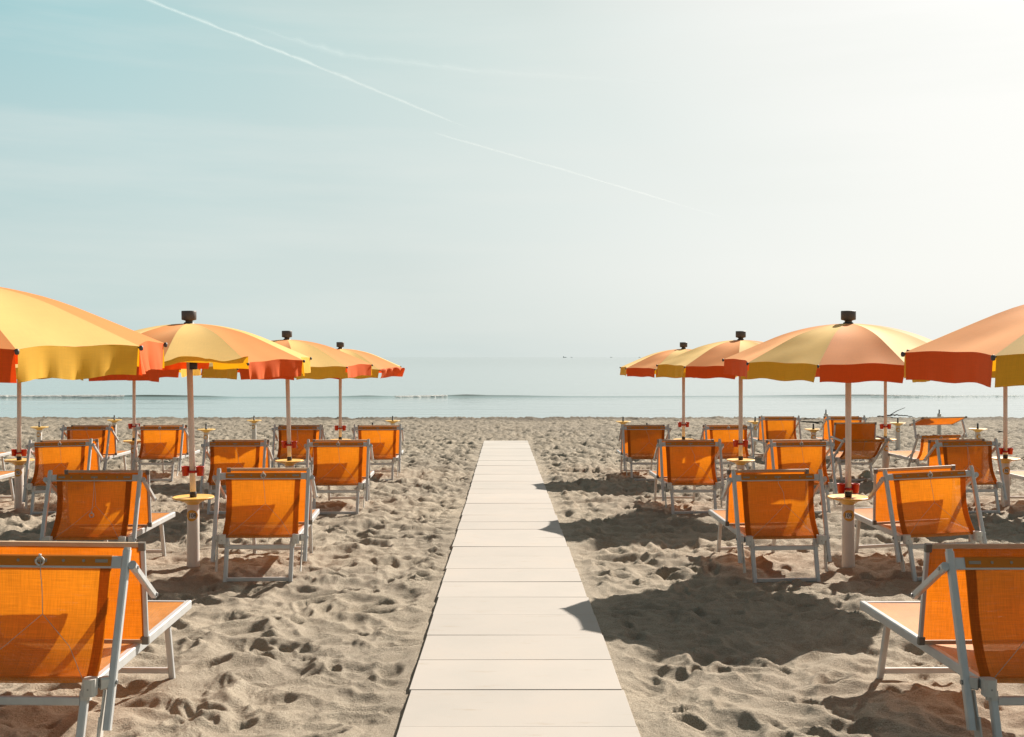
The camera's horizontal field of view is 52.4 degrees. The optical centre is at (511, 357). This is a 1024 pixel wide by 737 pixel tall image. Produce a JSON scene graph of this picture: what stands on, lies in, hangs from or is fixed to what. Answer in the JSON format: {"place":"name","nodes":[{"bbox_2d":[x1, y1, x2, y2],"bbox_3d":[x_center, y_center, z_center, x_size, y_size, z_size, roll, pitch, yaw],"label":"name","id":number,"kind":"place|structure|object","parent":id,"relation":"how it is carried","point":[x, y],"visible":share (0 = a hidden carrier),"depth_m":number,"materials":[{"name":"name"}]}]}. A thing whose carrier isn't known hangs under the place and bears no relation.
{"place":"outdoors","nodes":[
{"label":"outdoors","id":0,"kind":"place"},
{"bbox_2d":[0,416,1023,736],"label":"sand","id":1,"kind":"structure","parent":0,"point":[702,636],"depth_m":7.43,"materials":[{"name":"beige sand"}]},
{"bbox_2d":[0,452,11,469],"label":"sun lounger","id":2,"kind":"object","parent":1,"relation":"on","point":[2,454],"visible":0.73,"depth_m":16.70,"materials":[{"name":"orange"}]},
{"bbox_2d":[0,470,14,500],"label":"sun lounger","id":3,"kind":"object","parent":1,"relation":"on","point":[4,474],"visible":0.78,"depth_m":13.32,"materials":[{"name":"orange"}]},
{"bbox_2d":[4,458,34,508],"bbox_3d":[-5.960,1.597,12.580,0.340,0.716,0.340,0,0,0],"label":"umbrella post","id":4,"kind":"object","parent":1,"relation":"on","point":[19,482],"visible":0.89,"depth_m":12.54,"materials":[{"name":"white plastic"}]},
{"bbox_2d":[11,364,47,459],"bbox_3d":[-5.960,0.608,12.580,2.070,1.853,2.014,0,0,0],"label":"beach umbrella","id":5,"kind":"object","parent":4,"relation":"in","point":[18,451],"visible":0.16,"depth_m":12.56,"materials":[{"name":"brown metal"}]},
{"bbox_2d":[30,422,47,456],"bbox_3d":[-9.450,1.698,20.800,0.340,0.821,0.340,0,0,5],"label":"umbrella post","id":6,"kind":"object","parent":1,"relation":"on","point":[38,428],"visible":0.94,"depth_m":20.75,"materials":[{"name":"white plastic"}]},
{"bbox_2d":[22,438,103,514],"bbox_3d":[-5.346,1.412,12.739,0.807,0.893,1.430,-1,0,-2],"label":"sun lounger","id":7,"kind":"object","parent":1,"relation":"on","point":[58,456],"visible":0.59,"depth_m":12.27,"materials":[{"name":"orange fabric"}]},
{"bbox_2d":[0,287,167,382],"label":"beach umbrella","id":8,"kind":"object","parent":1,"relation":"on","point":[42,337],"visible":1,"depth_m":4.51,"materials":[{"name":"yellow fabric"}]},
{"bbox_2d":[60,424,130,469],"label":"sun lounger","id":9,"kind":"object","parent":1,"relation":"on","point":[106,436],"visible":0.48,"depth_m":16.04,"materials":[{"name":"orange fabric"}]},
{"bbox_2d":[0,541,191,736],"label":"sun lounger","id":10,"kind":"object","parent":1,"relation":"on","point":[65,615],"visible":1,"depth_m":4.41,"materials":[{"name":"fabric"}]},
{"bbox_2d":[39,470,174,575],"bbox_3d":[-3.339,1.346,8.732,0.807,0.893,1.430,0,0,-2],"label":"sun lounger","id":11,"kind":"object","parent":1,"relation":"on","point":[94,507],"visible":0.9,"depth_m":8.27,"materials":[{"name":"fabric"}]},
{"bbox_2d":[107,415,120,443],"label":"umbrella post","id":12,"kind":"object","parent":1,"relation":"on","point":[114,421],"visible":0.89,"depth_m":24.18,"materials":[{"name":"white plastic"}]},
{"bbox_2d":[123,440,140,469],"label":"umbrella post","id":13,"kind":"object","parent":1,"relation":"on","point":[131,442],"visible":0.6,"depth_m":16.30,"materials":[{"name":"yellow plastic"}]},
{"bbox_2d":[128,369,200,440],"bbox_3d":[-5.944,0.679,16.350,2.072,1.853,2.030,0,0,0],"label":"beach umbrella","id":14,"kind":"object","parent":13,"relation":"on","point":[172,373],"visible":0.2,"depth_m":16.33,"materials":[{"name":"orange fabric"}]},
{"bbox_2d":[132,424,199,480],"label":"sun lounger","id":15,"kind":"object","parent":1,"relation":"on","point":[162,443],"visible":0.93,"depth_m":16.11,"materials":[{"name":"orange fabric"}]},
{"bbox_2d":[172,494,213,566],"bbox_3d":[-2.669,1.525,8.710,0.340,0.716,0.340,0,0,0],"label":"umbrella post","id":16,"kind":"object","parent":1,"relation":"on","point":[193,544],"visible":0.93,"depth_m":8.67,"materials":[{"name":"white plastic"}]},
{"bbox_2d":[80,311,311,496],"bbox_3d":[-2.704,0.536,8.691,2.031,1.853,2.120,0,0,0],"label":"beach umbrella","id":17,"kind":"object","parent":16,"relation":"in","point":[191,346],"visible":0.75,"depth_m":8.32,"materials":[{"name":"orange fabric"}]},
{"bbox_2d":[197,424,214,457],"bbox_3d":[-5.850,1.681,19.900,0.340,0.821,0.340,0,0,0],"label":"umbrella post","id":18,"kind":"object","parent":1,"relation":"on","point":[206,431],"visible":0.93,"depth_m":19.86,"materials":[{"name":"white plastic"}]},
{"bbox_2d":[200,439,273,513],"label":"sun lounger","id":19,"kind":"object","parent":1,"relation":"on","point":[239,453],"visible":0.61,"depth_m":12.29,"materials":[{"name":"orange fabric"}]},
{"bbox_2d":[247,416,261,439],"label":"umbrella post","id":20,"kind":"object","parent":1,"relation":"on","point":[254,421],"visible":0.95,"depth_m":23.95,"materials":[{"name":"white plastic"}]},
{"bbox_2d":[211,467,319,581],"bbox_3d":[-2.016,1.330,8.765,0.807,0.893,1.430,0,0,-4],"label":"sun lounger","id":21,"kind":"object","parent":1,"relation":"on","point":[256,504],"visible":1,"depth_m":8.28,"materials":[{"name":"orange fabric"}]},
{"bbox_2d":[275,459,303,471],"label":"umbrella post","id":22,"kind":"object","parent":1,"relation":"on","point":[288,464],"visible":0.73,"depth_m":12.45,"materials":[{"name":"yellow plastic"}]},
{"bbox_2d":[201,331,372,460],"bbox_3d":[-2.704,0.607,12.503,2.075,1.853,1.990,0,0,0],"label":"beach umbrella","id":23,"kind":"object","parent":22,"relation":"in","point":[326,362],"visible":0.64,"depth_m":12.04,"materials":[{"name":"yellow fabric"}]},
{"bbox_2d":[271,424,325,473],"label":"sun lounger","id":24,"kind":"object","parent":1,"relation":"on","point":[301,434],"visible":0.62,"depth_m":16.11,"materials":[{"name":"orange fabric"}]},
{"bbox_2d":[304,439,373,513],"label":"sun lounger","id":25,"kind":"object","parent":1,"relation":"on","point":[333,462],"visible":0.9,"depth_m":12.27,"materials":[{"name":"orange fabric"}]},
{"bbox_2d":[330,439,350,441],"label":"umbrella post","id":26,"kind":"object","parent":1,"relation":"on","point":[340,441],"visible":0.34,"depth_m":16.62,"materials":[{"name":"yellow plastic"}]},
{"bbox_2d":[294,342,404,439],"bbox_3d":[-2.727,0.683,16.604,2.076,1.853,2.056,0,0,0],"label":"beach umbrella","id":27,"kind":"object","parent":26,"relation":"on","point":[386,368],"visible":0.45,"depth_m":16.32,"materials":[{"name":"orange fabric"}]},
{"bbox_2d":[351,424,404,480],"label":"sun lounger","id":28,"kind":"object","parent":1,"relation":"on","point":[386,441],"visible":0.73,"depth_m":16.07,"materials":[{"name":"orange fabric"}]},
{"bbox_2d":[385,416,399,424],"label":"umbrella post","id":29,"kind":"object","parent":1,"relation":"on","point":[392,422],"visible":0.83,"depth_m":23.77,"materials":[{"name":"yellow plastic"}]},
{"bbox_2d":[396,441,640,736],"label":"walkway","id":30,"kind":"structure","parent":1,"relation":"on","point":[514,645],"depth_m":6.26,"materials":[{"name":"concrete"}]},
{"bbox_2d":[616,417,630,424],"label":"umbrella post","id":31,"kind":"object","parent":1,"relation":"on","point":[622,422],"visible":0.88,"depth_m":23.37,"materials":[{"name":"yellow plastic"}]},
{"bbox_2d":[616,424,671,480],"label":"sun lounger","id":32,"kind":"object","parent":1,"relation":"on","point":[640,441],"visible":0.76,"depth_m":16.15,"materials":[{"name":"orange fabric"}]},
{"bbox_2d":[649,439,724,513],"bbox_3d":[2.099,1.413,12.780,0.807,0.893,1.430,0,0,-2],"label":"sun lounger","id":33,"kind":"object","parent":1,"relation":"on","point":[691,462],"visible":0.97,"depth_m":12.31,"materials":[{"name":"orange fabric"}]},
{"bbox_2d":[700,424,754,479],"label":"sun lounger","id":34,"kind":"object","parent":1,"relation":"on","point":[728,434],"visible":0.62,"depth_m":16.23,"materials":[{"name":"orange fabric"}]},
{"bbox_2d":[726,458,754,508],"bbox_3d":[2.770,1.597,12.600,0.340,0.716,0.340,0,0,0],"label":"umbrella post","id":35,"kind":"object","parent":1,"relation":"on","point":[740,464],"visible":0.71,"depth_m":12.55,"materials":[{"name":"white plastic"}]},
{"bbox_2d":[656,331,819,459],"bbox_3d":[2.770,0.609,12.600,2.070,1.853,2.014,0,0,0],"label":"beach umbrella","id":36,"kind":"object","parent":35,"relation":"in","point":[704,362],"visible":0.59,"depth_m":12.20,"materials":[{"name":"orange fabric"}]},
{"bbox_2d":[747,417,757,444],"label":"umbrella post","id":37,"kind":"object","parent":1,"relation":"on","point":[754,422],"visible":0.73,"depth_m":23.36,"materials":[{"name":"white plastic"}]},
{"bbox_2d":[708,469,831,582],"bbox_3d":[2.133,1.350,8.856,0.807,0.893,1.430,-1,1,-2],"label":"sun lounger","id":38,"kind":"object","parent":1,"relation":"on","point":[770,505],"visible":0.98,"depth_m":8.38,"materials":[{"name":"orange fabric"}]},
{"bbox_2d":[749,415,801,460],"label":"sun lounger","id":39,"kind":"object","parent":1,"relation":"on","point":[782,427],"visible":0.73,"depth_m":19.74,"materials":[{"name":"orange fabric"}]},
{"bbox_2d":[758,438,837,512],"bbox_3d":[3.415,1.413,12.780,0.807,0.893,1.430,-1,0,-2],"label":"sun lounger","id":40,"kind":"object","parent":1,"relation":"on","point":[784,454],"visible":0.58,"depth_m":12.31,"materials":[{"name":"orange fabric"}]},
{"bbox_2d":[800,421,822,422],"bbox_3d":[10.324,2.223,35.290,0.348,0.111,1.962,0,0,-11],"label":"driftwood branch","id":41,"kind":"object","parent":1,"relation":"on","point":[812,421],"visible":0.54,"depth_m":35.60,"materials":[{"name":"grey wood"}]},
{"bbox_2d":[804,423,822,438],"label":"umbrella post","id":42,"kind":"object","parent":1,"relation":"on","point":[813,430],"visible":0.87,"depth_m":19.90,"materials":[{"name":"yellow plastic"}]},
{"bbox_2d":[816,415,866,460],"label":"sun lounger","id":43,"kind":"object","parent":1,"relation":"on","point":[828,427],"visible":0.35,"depth_m":19.84,"materials":[{"name":"orange fabric"}]},
{"bbox_2d":[827,494,869,567],"bbox_3d":[2.816,1.525,8.710,0.340,0.716,0.340,0,0,0],"label":"umbrella post","id":44,"kind":"object","parent":1,"relation":"on","point":[848,537],"visible":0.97,"depth_m":8.67,"materials":[{"name":"white plastic"}]},
{"bbox_2d":[722,311,931,496],"bbox_3d":[2.816,0.536,8.710,2.031,1.854,2.062,0,0,0],"label":"beach umbrella","id":45,"kind":"object","parent":44,"relation":"in","point":[848,352],"visible":0.81,"depth_m":8.17,"materials":[{"name":"orange fabric"}]},
{"bbox_2d":[807,422,891,480],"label":"sun lounger","id":46,"kind":"object","parent":1,"relation":"on","point":[871,443],"visible":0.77,"depth_m":15.94,"materials":[{"name":"fabric"}]},
{"bbox_2d":[858,470,873,478],"bbox_3d":[5.509,1.838,16.201,0.239,0.168,0.211,0,0,32],"label":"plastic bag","id":47,"kind":"object","parent":1,"relation":"on","point":[866,474],"visible":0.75,"depth_m":16.15,"materials":[{"name":"grey plastic"}]},
{"bbox_2d":[876,438,896,467],"bbox_3d":[6.030,1.675,16.800,0.340,0.716,0.340,0,0,-1],"label":"umbrella post","id":48,"kind":"object","parent":1,"relation":"on","point":[885,457],"visible":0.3,"depth_m":16.76,"materials":[{"name":"grey plastic"}]},
{"bbox_2d":[880,382,890,437],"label":"beach umbrella","id":49,"kind":"object","parent":48,"relation":"on","point":[885,426],"visible":0.12,"depth_m":16.78,"materials":[{"name":"brown metal"}]},
{"bbox_2d":[877,408,911,416],"bbox_3d":[14.572,2.108,39.624,1.370,0.391,0.154,0,0,-1],"label":"driftwood branch","id":50,"kind":"object","parent":1,"relation":"on","point":[892,414],"visible":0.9,"depth_m":39.58,"materials":[{"name":"grey wood"}]},
{"bbox_2d":[890,418,905,449],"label":"umbrella post","id":51,"kind":"object","parent":1,"relation":"on","point":[897,424],"visible":0.96,"depth_m":22.66,"materials":[{"name":"white plastic"}]},
{"bbox_2d":[854,465,986,580],"bbox_3d":[3.371,1.330,8.862,0.807,0.893,1.430,-3,1,-2],"label":"sun lounger","id":52,"kind":"object","parent":1,"relation":"on","point":[925,490],"visible":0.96,"depth_m":8.39,"materials":[{"name":"orange fabric"}]},
{"bbox_2d":[880,416,967,466],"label":"sun lounger","id":53,"kind":"object","parent":1,"relation":"on","point":[921,454],"visible":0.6,"depth_m":15.68,"materials":[{"name":"fabric"}]},
{"bbox_2d":[937,409,940,434],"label":"umbrella post","id":54,"kind":"object","parent":1,"relation":"on","point":[939,426],"visible":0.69,"depth_m":27.96,"materials":[{"name":"white plastic"}]},
{"bbox_2d":[860,543,1023,736],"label":"sun lounger","id":55,"kind":"object","parent":1,"relation":"on","point":[959,616],"visible":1,"depth_m":4.47,"materials":[{"name":"fabric"}]},
{"bbox_2d":[901,305,1023,387],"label":"beach umbrella","id":56,"kind":"object","parent":1,"relation":"on","point":[980,351],"visible":1,"depth_m":4.65,"materials":[{"name":"orange fabric"}]},
{"bbox_2d":[923,438,1006,513],"bbox_3d":[5.398,1.413,12.800,0.807,0.893,1.430,-1,0,-1],"label":"sun lounger","id":57,"kind":"object","parent":1,"relation":"on","point":[962,454],"visible":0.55,"depth_m":12.33,"materials":[{"name":"orange fabric"}]},
{"bbox_2d":[968,423,986,438],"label":"umbrella post","id":58,"kind":"object","parent":1,"relation":"on","point":[977,430],"visible":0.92,"depth_m":20.06,"materials":[{"name":"yellow plastic"}]},
{"bbox_2d":[992,457,1020,505],"bbox_3d":[6.090,1.602,12.840,0.340,0.716,0.340,0,0,0],"label":"umbrella post","id":59,"kind":"object","parent":1,"relation":"on","point":[1005,463],"visible":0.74,"depth_m":12.79,"materials":[{"name":"white plastic"}]},
{"bbox_2d":[992,371,1012,458],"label":"beach umbrella","id":60,"kind":"object","parent":59,"relation":"in","point":[1005,451],"visible":0.14,"depth_m":12.82,"materials":[{"name":"beige wood"}]},
{"bbox_2d":[996,458,1023,498],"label":"sun lounger","id":61,"kind":"object","parent":1,"relation":"on","point":[1019,475],"visible":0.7,"depth_m":13.34,"materials":[{"name":"orange"}]},
{"bbox_2d":[0,357,1023,418],"bbox_3d":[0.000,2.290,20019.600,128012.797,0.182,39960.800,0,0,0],"label":"sea","id":62,"kind":"structure","parent":0,"point":[516,387],"depth_m":62.41,"materials":[{"name":"liquid"}]},
{"bbox_2d":[0,394,1021,396],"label":"sea foam","id":63,"kind":"object","parent":62,"relation":"on","point":[395,396],"visible":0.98,"depth_m":61.33,"materials":[{"name":"white"}]},
{"bbox_2d":[0,0,1023,356],"label":"sky","id":64,"kind":"structure","parent":0,"point":[380,178],"materials":[{"name":"blue"}]},
{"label":"umbrella post","id":65,"kind":"object","parent":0,"visible":0},
{"bbox_2d":[620,342,737,438],"bbox_3d":[2.754,0.685,16.703,1.996,1.853,2.080,0,0,0],"label":"beach umbrella","id":66,"kind":"object","parent":65,"relation":"on","point":[645,366],"visible":0.46,"depth_m":16.35,"materials":[{"name":"orange fabric"}]}
]}

